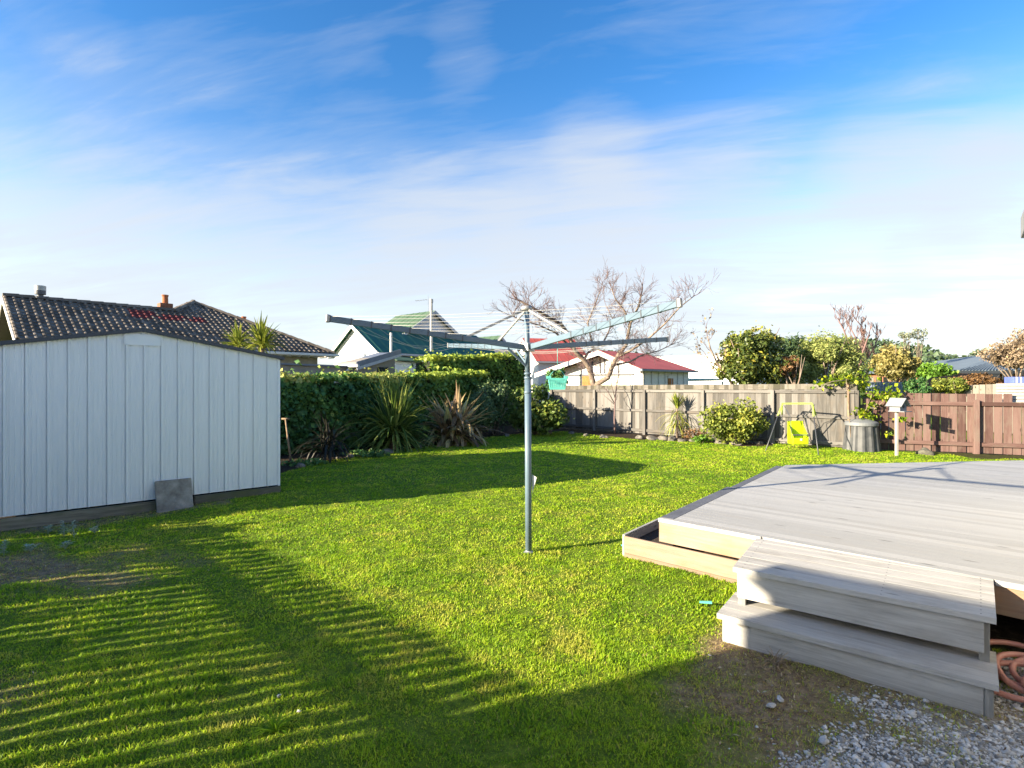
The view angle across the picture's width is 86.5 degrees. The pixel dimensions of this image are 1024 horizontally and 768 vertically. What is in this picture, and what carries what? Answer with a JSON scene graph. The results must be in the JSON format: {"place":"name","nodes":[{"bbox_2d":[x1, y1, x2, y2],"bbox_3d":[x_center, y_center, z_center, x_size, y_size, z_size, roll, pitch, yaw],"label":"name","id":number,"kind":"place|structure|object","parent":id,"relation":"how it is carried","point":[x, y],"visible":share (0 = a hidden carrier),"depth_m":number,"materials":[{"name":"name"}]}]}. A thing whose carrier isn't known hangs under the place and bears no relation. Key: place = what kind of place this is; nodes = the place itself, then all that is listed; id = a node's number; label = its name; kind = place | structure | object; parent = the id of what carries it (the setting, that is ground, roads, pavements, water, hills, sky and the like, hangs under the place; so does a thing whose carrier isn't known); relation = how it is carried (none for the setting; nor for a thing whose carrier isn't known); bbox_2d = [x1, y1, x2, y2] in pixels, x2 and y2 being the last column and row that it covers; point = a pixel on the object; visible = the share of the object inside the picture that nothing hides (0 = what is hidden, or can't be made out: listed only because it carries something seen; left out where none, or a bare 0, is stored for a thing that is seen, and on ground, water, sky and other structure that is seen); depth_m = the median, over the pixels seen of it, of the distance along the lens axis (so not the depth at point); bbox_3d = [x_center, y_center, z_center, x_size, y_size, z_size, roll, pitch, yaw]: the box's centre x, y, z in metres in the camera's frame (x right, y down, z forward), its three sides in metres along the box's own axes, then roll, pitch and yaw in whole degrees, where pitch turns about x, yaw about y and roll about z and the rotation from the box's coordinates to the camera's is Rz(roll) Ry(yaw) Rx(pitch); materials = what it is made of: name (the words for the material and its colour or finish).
{"place":"outdoors","nodes":[
{"label":"outdoors","id":0,"kind":"place"},
{"bbox_2d":[0,285,338,363],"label":"tiled house","id":1,"kind":"structure","parent":0,"point":[40,314],"depth_m":20.04,"materials":[{"name":"tile"}]},
{"bbox_2d":[327,299,513,372],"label":"green roofed house","id":2,"kind":"structure","parent":0,"point":[353,343],"depth_m":30.68,"materials":[{"name":"metal"}]},
{"bbox_2d":[0,388,1023,767],"bbox_3d":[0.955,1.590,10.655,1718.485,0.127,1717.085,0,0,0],"label":"ground","id":3,"kind":"structure","parent":0,"point":[1006,628],"depth_m":3.47,"materials":[{"name":"green plant"}]},
{"bbox_2d":[0,539,9,555],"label":"silver weed","id":4,"kind":"object","parent":3,"relation":"on","point":[3,550],"visible":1,"depth_m":5.12,"materials":[{"name":"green plant"}]},
{"bbox_2d":[24,543,41,551],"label":"silver weed","id":5,"kind":"object","parent":3,"relation":"on","point":[28,548],"visible":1,"depth_m":5.23,"materials":[{"name":"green plant"}]},
{"bbox_2d":[41,524,53,532],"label":"silver weed","id":6,"kind":"object","parent":3,"relation":"on","point":[49,529],"visible":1,"depth_m":5.85,"materials":[{"name":"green plant"}]},
{"bbox_2d":[57,520,68,534],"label":"silver weed","id":7,"kind":"object","parent":3,"relation":"on","point":[63,527],"visible":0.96,"depth_m":5.75,"materials":[{"name":"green plant"}]},
{"bbox_2d":[57,540,71,548],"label":"silver weed","id":8,"kind":"object","parent":3,"relation":"on","point":[67,545],"visible":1,"depth_m":5.32,"materials":[{"name":"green plant"}]},
{"bbox_2d":[67,520,77,535],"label":"silver weed","id":9,"kind":"object","parent":3,"relation":"on","point":[73,526],"visible":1,"depth_m":5.70,"materials":[{"name":"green plant"}]},
{"bbox_2d":[89,525,98,532],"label":"silver weed","id":10,"kind":"object","parent":3,"relation":"on","point":[94,529],"visible":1,"depth_m":5.88,"materials":[{"name":"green plant"}]},
{"bbox_2d":[0,328,284,531],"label":"garden shed","id":11,"kind":"structure","parent":3,"relation":"on","point":[92,419],"depth_m":6.69,"materials":[{"name":"white metal"}]},
{"bbox_2d":[155,478,193,512],"bbox_3d":[-4.311,1.423,6.944,0.400,0.391,0.207,0,0,-41],"label":"paver","id":12,"kind":"object","parent":3,"relation":"on","point":[173,494],"visible":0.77,"depth_m":6.92,"materials":[{"name":"concrete"}]},
{"bbox_2d":[222,318,256,349],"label":"yucca","id":13,"kind":"object","parent":3,"relation":"on","point":[238,338],"visible":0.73,"depth_m":11.55,"materials":[{"name":"green plant"}]},
{"bbox_2d":[237,310,288,354],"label":"yucca","id":14,"kind":"object","parent":3,"relation":"on","point":[262,338],"visible":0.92,"depth_m":11.09,"materials":[{"name":"green plant"}]},
{"bbox_2d":[248,703,305,742],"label":"grass tuft","id":15,"kind":"object","parent":3,"relation":"on","point":[273,727],"visible":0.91,"depth_m":2.56,"materials":[{"name":"green plant"}]},
{"bbox_2d":[281,418,294,464],"bbox_3d":[-4.353,1.159,10.566,0.139,0.988,0.384,0,0,-45],"label":"spade","id":16,"kind":"object","parent":3,"relation":"on","point":[290,456],"visible":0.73,"depth_m":10.56,"materials":[{"name":"brown wood"}]},
{"bbox_2d":[295,463,305,467],"bbox_3d":[-3.953,1.522,10.172,0.187,0.101,0.143,0,0,17],"label":"edging stone","id":17,"kind":"object","parent":3,"relation":"on","point":[299,465],"visible":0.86,"depth_m":10.11,"materials":[{"name":"grey stone"}]},
{"bbox_2d":[280,457,327,466],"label":"leafy weed","id":18,"kind":"object","parent":3,"relation":"on","point":[307,461],"visible":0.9,"depth_m":10.38,"materials":[{"name":"green plant"}]},
{"bbox_2d":[293,410,366,463],"bbox_3d":[-3.671,1.266,11.193,1.443,1.645,1.701,0,0,23],"label":"dark flax","id":19,"kind":"object","parent":3,"relation":"on","point":[328,446],"visible":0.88,"depth_m":10.96,"materials":[{"name":"green plant"}]},
{"bbox_2d":[280,349,400,382],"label":"stucco outbuilding","id":20,"kind":"structure","parent":3,"relation":"on","point":[374,362],"depth_m":17.70,"materials":[{"name":"white paint"}]},
{"bbox_2d":[377,367,387,373],"bbox_3d":[-4.423,-0.464,18.625,0.010,0.220,0.550,0,0,28],"label":"window","id":21,"kind":"structure","parent":20,"relation":"in","point":[381,369],"depth_m":18.56,"materials":[{"name":"black glass"}]},
{"bbox_2d":[280,360,424,455],"bbox_3d":[-4.412,0.592,13.142,1.466,2.356,5.612,0,0,38],"label":"ivy hedge","id":22,"kind":"object","parent":3,"relation":"on","point":[303,395],"visible":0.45,"depth_m":12.75,"materials":[{"name":"green plant"}]},
{"bbox_2d":[340,448,391,457],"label":"leafy weed","id":23,"kind":"object","parent":3,"relation":"on","point":[363,453],"visible":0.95,"depth_m":11.54,"materials":[{"name":"green plant"}]},
{"bbox_2d":[380,449,393,453],"bbox_3d":[-2.814,1.525,12.252,0.338,0.143,0.198,0,0,-11],"label":"edging stone","id":24,"kind":"object","parent":3,"relation":"on","point":[388,450],"visible":0.53,"depth_m":12.19,"materials":[{"name":"grey stone"}]},
{"bbox_2d":[337,365,454,453],"bbox_3d":[-2.906,0.911,12.960,2.746,2.876,2.751,0,0,39],"label":"green flax","id":25,"kind":"object","parent":3,"relation":"on","point":[394,409],"visible":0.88,"depth_m":12.78,"materials":[{"name":"green plant"}]},
{"bbox_2d":[393,366,492,438],"bbox_3d":[-2.002,0.586,16.858,1.282,2.288,4.349,0,0,29],"label":"clipped hedge","id":26,"kind":"object","parent":3,"relation":"on","point":[443,382],"visible":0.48,"depth_m":16.09,"materials":[{"name":"green plant"}]},
{"bbox_2d":[413,382,503,447],"bbox_3d":[-1.560,1.068,14.019,2.510,2.386,2.432,0,0,-36],"label":"brown flax","id":27,"kind":"object","parent":3,"relation":"on","point":[454,423],"visible":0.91,"depth_m":13.74,"materials":[{"name":"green plant"}]},
{"bbox_2d":[409,349,524,425],"bbox_3d":[-1.438,0.073,20.181,4.615,2.953,1.755,0,0,-33],"label":"tall hedge","id":28,"kind":"object","parent":3,"relation":"on","point":[509,368],"visible":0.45,"depth_m":19.95,"materials":[{"name":"green plant"}]},
{"bbox_2d":[464,387,497,435],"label":"round bush","id":29,"kind":"object","parent":3,"relation":"on","point":[486,407],"visible":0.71,"depth_m":15.81,"materials":[{"name":"green plant"}]},
{"bbox_2d":[471,376,516,434],"bbox_3d":[-0.588,0.668,16.706,1.501,1.842,1.191,0,0,0],"label":"round bush","id":30,"kind":"object","parent":3,"relation":"on","point":[497,394],"visible":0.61,"depth_m":16.60,"materials":[{"name":"green plant"}]},
{"bbox_2d":[325,298,682,553],"bbox_3d":[0.161,0.484,5.247,2.694,2.478,2.694,0,0,14],"label":"clothesline","id":31,"kind":"object","parent":3,"relation":"on","point":[527,347],"visible":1,"depth_m":5.11,"materials":[{"name":"metal"}]},
{"bbox_2d":[546,342,568,389],"bbox_3d":[0.524,-0.209,6.270,0.245,0.546,0.138,0,0,0],"label":"peg basket","id":32,"kind":"object","parent":31,"relation":"hanging from","point":[559,381],"visible":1,"depth_m":6.21,"materials":[{"name":"teal plastic"}]},
{"bbox_2d":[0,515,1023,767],"bbox_3d":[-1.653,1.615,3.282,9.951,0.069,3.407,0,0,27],"label":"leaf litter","id":33,"kind":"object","parent":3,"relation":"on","point":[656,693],"visible":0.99,"depth_m":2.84,"materials":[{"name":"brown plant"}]},
{"bbox_2d":[507,383,574,435],"bbox_3d":[0.858,0.744,16.690,2.047,1.707,1.447,0,0,0],"label":"laurel shrub","id":34,"kind":"object","parent":3,"relation":"on","point":[546,414],"visible":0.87,"depth_m":16.50,"materials":[{"name":"green plant"}]},
{"bbox_2d":[544,367,567,391],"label":"garden bush","id":35,"kind":"object","parent":3,"relation":"on","point":[558,374],"visible":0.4,"depth_m":23.92,"materials":[{"name":"green plant"}]},
{"bbox_2d":[483,263,718,384],"bbox_3d":[3.301,-1.591,20.657,8.897,6.148,4.192,0,0,-4],"label":"bare tree","id":36,"kind":"object","parent":3,"relation":"on","point":[588,365],"visible":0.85,"depth_m":20.40,"materials":[{"name":"brown plant"}]},
{"bbox_2d":[592,345,626,433],"bbox_3d":[2.949,0.151,16.736,1.367,2.876,0.702,0,0,0],"label":"sapling","id":37,"kind":"object","parent":3,"relation":"on","point":[614,402],"visible":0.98,"depth_m":16.86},
{"bbox_2d":[646,435,658,439],"bbox_3d":[3.948,1.517,15.135,0.412,0.178,0.237,0,0,-13],"label":"edging stone","id":38,"kind":"object","parent":3,"relation":"on","point":[650,437],"visible":0.66,"depth_m":15.08,"materials":[{"name":"grey stone"}]},
{"bbox_2d":[658,436,667,439],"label":"edging stone","id":39,"kind":"object","parent":3,"relation":"on","point":[662,437],"visible":0.65,"depth_m":15.04,"materials":[{"name":"grey stone"}]},
{"bbox_2d":[668,436,676,440],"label":"edging stone","id":40,"kind":"object","parent":3,"relation":"on","point":[671,438],"visible":0.69,"depth_m":14.81,"materials":[{"name":"grey stone"}]},
{"bbox_2d":[656,393,695,437],"bbox_3d":[4.813,0.987,15.656,1.156,1.626,1.256,0,0,43],"label":"cabbage tree","id":41,"kind":"object","parent":3,"relation":"on","point":[676,402],"visible":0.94,"depth_m":15.61,"materials":[{"name":"green plant"}]},
{"bbox_2d":[622,508,737,582],"bbox_3d":[2.225,1.577,5.688,1.147,0.313,2.558,0,0,39],"label":"planter box","id":42,"kind":"object","parent":3,"relation":"on","point":[643,543],"visible":0.29,"depth_m":4.80,"materials":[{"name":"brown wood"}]},
{"bbox_2d":[681,428,712,438],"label":"garden plant","id":43,"kind":"object","parent":3,"relation":"on","point":[689,433],"visible":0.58,"depth_m":14.72,"materials":[{"name":"brown plant"}]},
{"bbox_2d":[690,434,713,443],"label":"leafy weed","id":44,"kind":"object","parent":3,"relation":"on","point":[700,439],"visible":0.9,"depth_m":14.10,"materials":[{"name":"green plant"}]},
{"bbox_2d":[550,384,859,446],"bbox_3d":[4.748,0.827,16.074,0.111,1.669,9.530,0,0,-45],"label":"paling fence","id":45,"kind":"object","parent":3,"relation":"on","point":[642,409],"visible":0.75,"depth_m":15.49,"materials":[{"name":"grey wood"}]},
{"bbox_2d":[699,601,711,603],"bbox_3d":[1.403,1.581,3.940,0.086,0.017,0.023,0,0,16],"label":"clothes peg","id":46,"kind":"object","parent":3,"relation":"on","point":[707,602],"visible":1,"depth_m":3.94,"materials":[{"name":"teal plastic"}]},
{"bbox_2d":[689,378,723,383],"bbox_3d":[11.278,0.556,36.710,3.977,1.989,4.053,0,0,-30],"label":"green carport","id":47,"kind":"object","parent":3,"relation":"on","point":[700,379],"visible":0.11,"depth_m":35.42,"materials":[{"name":"metal"}]},
{"bbox_2d":[691,308,732,383],"bbox_3d":[6.116,-0.991,16.217,1.358,2.501,0.880,0,0,0],"label":"dry shrub","id":48,"kind":"object","parent":3,"relation":"on","point":[715,358],"visible":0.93,"depth_m":16.20,"materials":[{"name":"brown plant"}]},
{"bbox_2d":[712,437,730,443],"bbox_3d":[5.443,1.495,14.118,0.498,0.248,0.341,0,0,28],"label":"edging stone","id":49,"kind":"object","parent":3,"relation":"on","point":[718,441],"visible":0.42,"depth_m":14.01,"materials":[{"name":"grey stone"}]},
{"bbox_2d":[696,396,770,444],"bbox_3d":[5.621,0.951,13.937,1.920,1.277,0.876,0,0,0],"label":"yellow shrub","id":50,"kind":"object","parent":3,"relation":"on","point":[741,425],"visible":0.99,"depth_m":13.75,"materials":[{"name":"green plant"}]},
{"bbox_2d":[707,320,796,383],"bbox_3d":[7.155,-0.139,16.501,2.385,3.678,1.958,0,0,-18],"label":"glossy tree","id":51,"kind":"object","parent":3,"relation":"on","point":[749,357],"visible":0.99,"depth_m":15.95,"materials":[{"name":"green plant"}]},
{"bbox_2d":[766,703,775,707],"bbox_3d":[1.308,1.616,2.741,0.052,0.022,0.034,0,0,-14],"label":"pebble","id":52,"kind":"object","parent":3,"relation":"on","point":[771,705],"visible":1,"depth_m":2.73,"materials":[{"name":"stone"}]},
{"bbox_2d":[761,646,790,673],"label":"dry grass tuft","id":53,"kind":"object","parent":3,"relation":"on","point":[778,662],"visible":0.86,"depth_m":3.14,"materials":[{"name":"brown plant"}]},
{"bbox_2d":[777,695,783,701],"bbox_3d":[1.377,1.615,2.795,0.033,0.020,0.040,0,0,-7],"label":"pebble","id":54,"kind":"object","parent":3,"relation":"on","point":[780,699],"visible":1,"depth_m":2.78,"materials":[{"name":"stone"}]},
{"bbox_2d":[771,375,805,383],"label":"dark shrub","id":55,"kind":"object","parent":3,"relation":"on","point":[784,380],"visible":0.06,"depth_m":17.58,"materials":[{"name":"green plant"}]},
{"bbox_2d":[776,355,804,383],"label":"russet shrub","id":56,"kind":"object","parent":3,"relation":"on","point":[787,370],"visible":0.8,"depth_m":15.97,"materials":[{"name":"brown plant"}]},
{"bbox_2d":[765,403,822,455],"bbox_3d":[6.764,1.003,12.954,1.126,1.134,2.137,0,0,34],"label":"toddler swing","id":57,"kind":"object","parent":3,"relation":"on","point":[797,433],"visible":0.98,"depth_m":12.99,"materials":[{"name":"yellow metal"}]},
{"bbox_2d":[776,332,814,362],"bbox_3d":[14.119,-0.461,27.072,2.602,4.324,2.217,0,0,0],"label":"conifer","id":58,"kind":"object","parent":3,"relation":"on","point":[791,349],"visible":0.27,"depth_m":26.63,"materials":[{"name":"green plant"}]},
{"bbox_2d":[818,736,828,744],"bbox_3d":[1.415,1.619,2.472,0.049,0.023,0.040,0,0,-41],"label":"pebble","id":59,"kind":"object","parent":3,"relation":"on","point":[823,740],"visible":1,"depth_m":2.46,"materials":[{"name":"stone"}]},
{"bbox_2d":[777,328,873,388],"bbox_3d":[9.623,-0.047,16.858,3.062,3.512,1.984,0,0,0],"label":"olive tree","id":60,"kind":"object","parent":3,"relation":"on","point":[819,354],"visible":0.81,"depth_m":16.59,"materials":[{"name":"green plant"}]},
{"bbox_2d":[658,460,1023,662],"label":"timber deck","id":61,"kind":"structure","parent":3,"relation":"on","point":[932,551],"depth_m":4.25,"materials":[{"name":"grey wood"}]},
{"bbox_2d":[847,379,849,419],"bbox_3d":[7.960,0.746,12.863,0.086,1.796,0.056,0,0,0],"label":"vine stake","id":62,"kind":"object","parent":3,"relation":"on","point":[848,400],"visible":0.46,"depth_m":12.84,"materials":[{"name":"brown wood"}]},
{"bbox_2d":[717,592,998,718],"bbox_3d":[1.950,1.567,3.197,1.358,0.234,0.442,0,0,39],"label":"timber step","id":63,"kind":"object","parent":3,"relation":"on","point":[958,678],"visible":0.91,"depth_m":3.02,"materials":[{"name":"grey wood"}]},
{"bbox_2d":[830,302,886,375],"bbox_3d":[15.994,-1.738,24.971,2.445,4.064,1.173,0,0,-17],"label":"purple bare tree","id":64,"kind":"object","parent":3,"relation":"on","point":[863,344],"visible":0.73,"depth_m":24.94,"materials":[{"name":"plant"}]},
{"bbox_2d":[810,368,912,437],"bbox_3d":[8.148,0.476,12.890,2.066,1.725,1.040,0,0,14],"label":"grape vine","id":65,"kind":"object","parent":3,"relation":"on","point":[885,396],"visible":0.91,"depth_m":12.67,"materials":[{"name":"green plant"}]},
{"bbox_2d":[842,418,880,451],"bbox_3d":[8.158,1.171,12.700,0.770,0.750,0.770,0,0,0],"label":"compost bin","id":66,"kind":"object","parent":3,"relation":"on","point":[865,437],"visible":0.98,"depth_m":12.43,"materials":[{"name":"grey metal"}]},
{"bbox_2d":[860,397,874,416],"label":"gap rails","id":67,"kind":"object","parent":3,"relation":"on","point":[862,406],"visible":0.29,"depth_m":12.82,"materials":[{"name":"wood"}]},
{"bbox_2d":[865,382,905,429],"bbox_3d":[12.920,0.742,18.644,1.363,1.617,0.099,0,0,32],"label":"corrugated fence","id":68,"kind":"object","parent":3,"relation":"on","point":[881,386],"visible":0.28,"depth_m":18.70,"materials":[{"name":"blue metal"}]},
{"bbox_2d":[866,343,923,381],"bbox_3d":[16.900,-0.142,24.079,1.855,3.696,1.849,0,0,-22],"label":"golden tree","id":69,"kind":"object","parent":3,"relation":"on","point":[894,363],"visible":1,"depth_m":23.71,"materials":[{"name":"yellow plant"}]},
{"bbox_2d":[870,377,922,417],"bbox_3d":[17.947,0.656,25.533,2.242,1.988,0.111,0,0,28],"label":"paling fence","id":70,"kind":"object","parent":3,"relation":"on","point":[884,379],"visible":0.02,"depth_m":25.67,"materials":[{"name":"brown wood"}]},
{"bbox_2d":[885,398,911,455],"bbox_3d":[8.345,0.978,11.731,0.320,1.354,0.380,0,0,-22],"label":"birdhouse","id":71,"kind":"object","parent":3,"relation":"on","point":[896,405],"visible":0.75,"depth_m":11.72,"materials":[{"name":"white paint"}]},
{"bbox_2d":[897,332,914,349],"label":"gum tree","id":72,"kind":"object","parent":3,"relation":"on","point":[906,336],"visible":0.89,"depth_m":45.92,"materials":[{"name":"grey plant"}]},
{"bbox_2d":[901,377,931,399],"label":"dark bush","id":73,"kind":"object","parent":3,"relation":"on","point":[909,385],"visible":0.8,"depth_m":16.84,"materials":[{"name":"green plant"}]},
{"bbox_2d":[912,327,927,359],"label":"gum tree","id":74,"kind":"object","parent":3,"relation":"on","point":[915,331],"visible":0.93,"depth_m":45.91,"materials":[{"name":"grey plant"}]},
{"bbox_2d":[915,447,934,455],"bbox_3d":[9.072,1.510,11.939,0.245,0.231,0.366,0,0,-27],"label":"boulder","id":75,"kind":"object","parent":3,"relation":"on","point":[925,450],"visible":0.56,"depth_m":11.85,"materials":[{"name":"grey stone"}]},
{"bbox_2d":[915,360,958,378],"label":"bright bush","id":76,"kind":"object","parent":3,"relation":"on","point":[929,370],"visible":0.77,"depth_m":33.42,"materials":[{"name":"green plant"}]},
{"bbox_2d":[863,393,1023,454],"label":"paling fence","id":77,"kind":"object","parent":3,"relation":"on","point":[979,424],"visible":0.71,"depth_m":12.18,"materials":[{"name":"brown wood"}]},
{"bbox_2d":[868,354,1023,402],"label":"blue roofed house","id":78,"kind":"structure","parent":3,"relation":"on","point":[970,365],"depth_m":43.21,"materials":[{"name":"grey metal"}]},
{"bbox_2d":[989,370,999,378],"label":"window","id":79,"kind":"structure","parent":78,"relation":"in","point":[995,375],"depth_m":42.41,"materials":[{"name":"grey glass"}]},
{"bbox_2d":[1002,370,1012,379],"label":"window","id":80,"kind":"structure","parent":78,"relation":"in","point":[1007,371],"depth_m":42.38,"materials":[{"name":"grey glass"}]},
{"bbox_2d":[926,373,967,413],"bbox_3d":[22.331,0.526,28.030,6.934,2.248,0.111,0,0,-36],"label":"paling fence","id":81,"kind":"object","parent":3,"relation":"on","point":[941,377],"visible":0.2,"depth_m":27.54,"materials":[{"name":"brown wood"}]},
{"bbox_2d":[930,377,970,401],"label":"yellow bush","id":82,"kind":"object","parent":3,"relation":"on","point":[956,385],"visible":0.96,"depth_m":17.36,"materials":[{"name":"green plant"}]},
{"bbox_2d":[946,372,1000,388],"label":"russet hedge","id":83,"kind":"object","parent":3,"relation":"on","point":[977,379],"visible":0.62,"depth_m":21.72,"materials":[{"name":"brown plant"}]},
{"bbox_2d":[967,348,984,356],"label":"distant tree","id":84,"kind":"object","parent":3,"relation":"on","point":[973,354],"visible":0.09,"depth_m":90.09,"materials":[{"name":"green plant"}]},
{"bbox_2d":[960,384,1023,433],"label":"paling fence","id":85,"kind":"object","parent":3,"relation":"on","point":[986,389],"visible":0.17,"depth_m":16.96,"materials":[{"name":"beige wood"}]},
{"bbox_2d":[972,327,1023,376],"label":"grey brown tree","id":86,"kind":"object","parent":3,"relation":"on","point":[1006,355],"visible":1,"depth_m":25.85,"materials":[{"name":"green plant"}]},
{"bbox_2d":[990,639,1023,702],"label":"garden hose","id":87,"kind":"object","parent":3,"relation":"on","point":[1014,664],"visible":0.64,"depth_m":2.98,"materials":[{"name":"brown rubber"}]},
{"bbox_2d":[996,377,1023,454],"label":"slatted bin box","id":88,"kind":"object","parent":3,"relation":"on","point":[1014,386],"visible":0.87,"depth_m":11.90,"materials":[{"name":"white paint"}]},
{"bbox_2d":[1021,210,1023,237],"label":"weatherboard house","id":89,"kind":"structure","parent":3,"relation":"on","point":[1022,226],"depth_m":5.80,"materials":[{"name":"white paint"}]},
{"bbox_2d":[0,431,1023,767],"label":"grass","id":90,"kind":"structure","parent":0,"point":[320,549],"depth_m":3.75,"materials":[{"name":"green plant"}]},
{"bbox_2d":[0,0,1023,364],"label":"sky","id":91,"kind":"structure","parent":0,"point":[298,163],"materials":[{"name":"blue"}]},
{"bbox_2d":[516,338,585,400],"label":"red roofed house","id":92,"kind":"structure","parent":0,"point":[540,361],"depth_m":41.88,"materials":[{"name":"metal"}]},
{"bbox_2d":[534,350,698,394],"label":"red roofed garage","id":93,"kind":"structure","parent":0,"point":[646,370],"depth_m":30.88,"materials":[{"name":"paint"}]},
{"bbox_2d":[564,376,580,385],"bbox_3d":[3.356,0.500,32.666,1.971,1.900,0.030,0,0,45],"label":"garage door","id":94,"kind":"structure","parent":93,"relation":"in","point":[573,380],"depth_m":32.29,"materials":[{"name":"white"}]},
{"bbox_2d":[582,376,590,384],"bbox_3d":[4.380,0.490,31.638,0.740,1.920,0.030,0,0,45],"label":"door panel","id":95,"kind":"structure","parent":93,"relation":"in","point":[585,379],"depth_m":31.71,"materials":[{"name":"yellow wood"}]},
{"bbox_2d":[596,376,629,384],"bbox_3d":[5.617,0.500,30.404,2.304,1.900,0.030,0,0,45],"label":"garage door","id":96,"kind":"structure","parent":93,"relation":"in","point":[626,379],"depth_m":30.11,"materials":[{"name":"white"}]},
{"bbox_2d":[668,375,673,384],"bbox_3d":[9.068,-0.210,31.090,0.030,0.620,0.600,0,0,45],"label":"window","id":97,"kind":"structure","parent":93,"relation":"in","point":[669,376],"depth_m":31.06,"materials":[{"name":"grey glass"}]},
{"bbox_2d":[658,354,829,384],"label":"white warehouse","id":98,"kind":"structure","parent":0,"point":[691,361],"depth_m":59.62,"materials":[{"name":"grey paint"}]},
{"bbox_2d":[704,654,1023,767],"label":"gravel","id":99,"kind":"structure","parent":0,"point":[856,757],"depth_m":2.47,"materials":[{"name":"grey gravel"}]},
{"bbox_2d":[830,348,940,385],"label":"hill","id":100,"kind":"structure","parent":0,"point":[874,368],"depth_m":170.93,"materials":[{"name":"green plant"}]},
{"bbox_2d":[591,335,969,377],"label":"forest","id":101,"kind":"object","parent":100,"relation":"on","point":[932,355],"visible":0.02,"depth_m":179.09,"materials":[{"name":"green plant"}]},
{"bbox_2d":[831,353,966,383],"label":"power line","id":102,"kind":"object","parent":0,"point":[945,355],"visible":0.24,"depth_m":79.47,"materials":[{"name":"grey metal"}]}
]}

